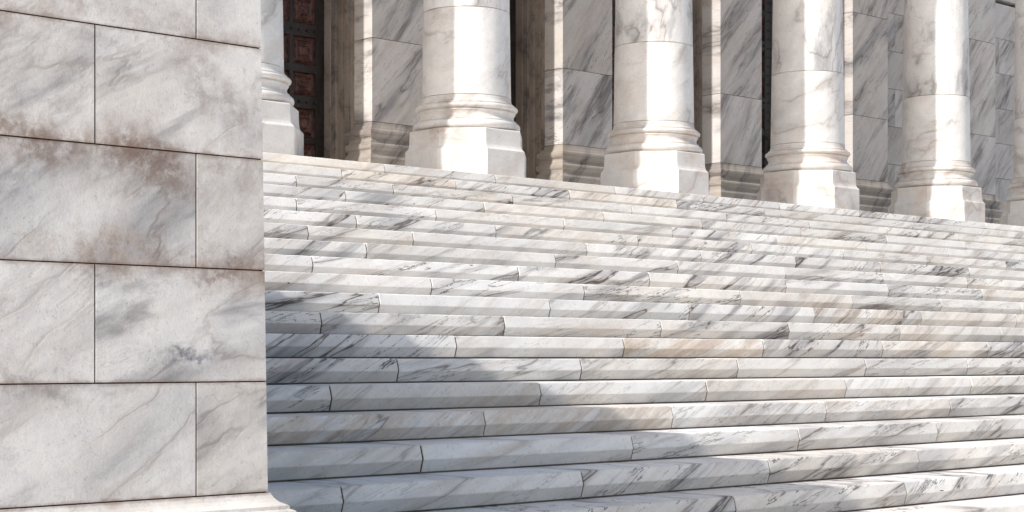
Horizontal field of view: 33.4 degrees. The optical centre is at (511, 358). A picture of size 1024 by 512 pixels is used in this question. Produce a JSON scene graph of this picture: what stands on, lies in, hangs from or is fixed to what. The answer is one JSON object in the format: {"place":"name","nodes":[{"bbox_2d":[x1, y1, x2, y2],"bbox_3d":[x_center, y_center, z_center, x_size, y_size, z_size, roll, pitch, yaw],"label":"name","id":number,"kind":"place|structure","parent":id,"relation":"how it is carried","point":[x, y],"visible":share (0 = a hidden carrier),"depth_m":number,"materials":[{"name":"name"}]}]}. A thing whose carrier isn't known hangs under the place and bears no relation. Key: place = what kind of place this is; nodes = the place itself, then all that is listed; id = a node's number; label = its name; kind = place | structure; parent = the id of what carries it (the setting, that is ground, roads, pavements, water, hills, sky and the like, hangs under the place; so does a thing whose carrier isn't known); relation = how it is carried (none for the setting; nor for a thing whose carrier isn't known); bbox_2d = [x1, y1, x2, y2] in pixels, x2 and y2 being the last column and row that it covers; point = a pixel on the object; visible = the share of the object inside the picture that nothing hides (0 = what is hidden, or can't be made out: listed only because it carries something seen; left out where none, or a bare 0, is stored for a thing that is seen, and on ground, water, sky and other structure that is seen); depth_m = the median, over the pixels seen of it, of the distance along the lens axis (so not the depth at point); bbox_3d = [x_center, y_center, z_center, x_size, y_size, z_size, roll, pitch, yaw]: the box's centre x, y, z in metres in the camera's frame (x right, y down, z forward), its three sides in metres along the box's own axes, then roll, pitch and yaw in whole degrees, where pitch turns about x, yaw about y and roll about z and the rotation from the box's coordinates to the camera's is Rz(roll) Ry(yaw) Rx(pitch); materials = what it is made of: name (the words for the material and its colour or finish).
{"place":"outdoors","nodes":[
{"label":"outdoors","id":0,"kind":"place"},
{"bbox_2d":[283,0,1014,223],"bbox_3d":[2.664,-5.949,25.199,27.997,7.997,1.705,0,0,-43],"label":"temple building","id":1,"kind":"structure","parent":0,"point":[353,70],"depth_m":22.82,"materials":[{"name":"stone"}]},
{"bbox_2d":[283,0,323,157],"bbox_3d":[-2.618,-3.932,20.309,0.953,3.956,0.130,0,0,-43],"label":"door","id":2,"kind":"structure","parent":1,"relation":"in","point":[303,20],"depth_m":20.49,"materials":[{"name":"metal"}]},
{"bbox_2d":[510,0,515,121],"bbox_3d":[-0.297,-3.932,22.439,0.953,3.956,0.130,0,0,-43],"label":"door","id":3,"kind":"structure","parent":1,"relation":"in","point":[512,2],"depth_m":22.73,"materials":[{"name":"metal"}]},
{"bbox_2d":[612,0,614,129],"bbox_3d":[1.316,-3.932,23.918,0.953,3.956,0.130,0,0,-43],"label":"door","id":4,"kind":"structure","parent":1,"relation":"in","point":[613,1],"depth_m":24.04,"materials":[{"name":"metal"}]},
{"bbox_2d":[761,0,770,168],"bbox_3d":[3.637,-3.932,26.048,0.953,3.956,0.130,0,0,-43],"label":"door","id":5,"kind":"structure","parent":1,"relation":"in","point":[766,135],"depth_m":26.30,"materials":[{"name":"metal"}]},
{"bbox_2d":[770,0,772,132],"bbox_3d":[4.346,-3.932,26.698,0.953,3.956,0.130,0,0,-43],"label":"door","id":6,"kind":"structure","parent":1,"relation":"in","point":[771,1],"depth_m":26.38,"materials":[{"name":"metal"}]},
{"label":"ground","id":7,"kind":"structure","parent":0,"visible":0},
{"bbox_2d":[0,0,295,511],"bbox_3d":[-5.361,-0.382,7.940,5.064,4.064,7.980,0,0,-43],"label":"marble pier","id":8,"kind":"structure","parent":7,"relation":"on","point":[132,333],"depth_m":6.31,"materials":[{"name":"white stone"}]},
{"bbox_2d":[261,152,1023,511],"bbox_3d":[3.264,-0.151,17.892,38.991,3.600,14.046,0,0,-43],"label":"marble staircase","id":9,"kind":"structure","parent":7,"relation":"on","point":[443,340],"depth_m":12.36,"materials":[{"name":"white stone"}]},
{"bbox_2d":[259,0,303,155],"bbox_3d":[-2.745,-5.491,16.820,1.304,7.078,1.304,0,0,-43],"label":"marble column","id":10,"kind":"structure","parent":9,"relation":"on","point":[282,133],"depth_m":16.50,"materials":[{"name":"white stone"}]},
{"bbox_2d":[405,0,525,177],"bbox_3d":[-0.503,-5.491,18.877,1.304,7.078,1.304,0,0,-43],"label":"marble column","id":11,"kind":"structure","parent":9,"relation":"on","point":[466,110],"depth_m":18.42,"materials":[{"name":"white stone"}]},
{"bbox_2d":[600,0,708,195],"bbox_3d":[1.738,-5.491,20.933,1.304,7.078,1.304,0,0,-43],"label":"marble column","id":12,"kind":"structure","parent":9,"relation":"on","point":[653,135],"depth_m":20.49,"materials":[{"name":"white stone"}]},
{"bbox_2d":[757,0,858,209],"bbox_3d":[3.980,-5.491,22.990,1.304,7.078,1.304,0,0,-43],"label":"marble column","id":13,"kind":"structure","parent":9,"relation":"on","point":[807,155],"depth_m":22.55,"materials":[{"name":"white stone"}]},
{"bbox_2d":[888,0,984,222],"bbox_3d":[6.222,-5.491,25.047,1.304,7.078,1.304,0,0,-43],"label":"marble column","id":14,"kind":"structure","parent":9,"relation":"on","point":[936,172],"depth_m":24.62,"materials":[{"name":"white stone"}]},
{"bbox_2d":[999,0,1023,225],"bbox_3d":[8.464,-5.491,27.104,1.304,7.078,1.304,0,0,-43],"label":"marble column","id":15,"kind":"structure","parent":9,"relation":"on","point":[1013,211],"depth_m":26.95,"materials":[{"name":"white stone"}]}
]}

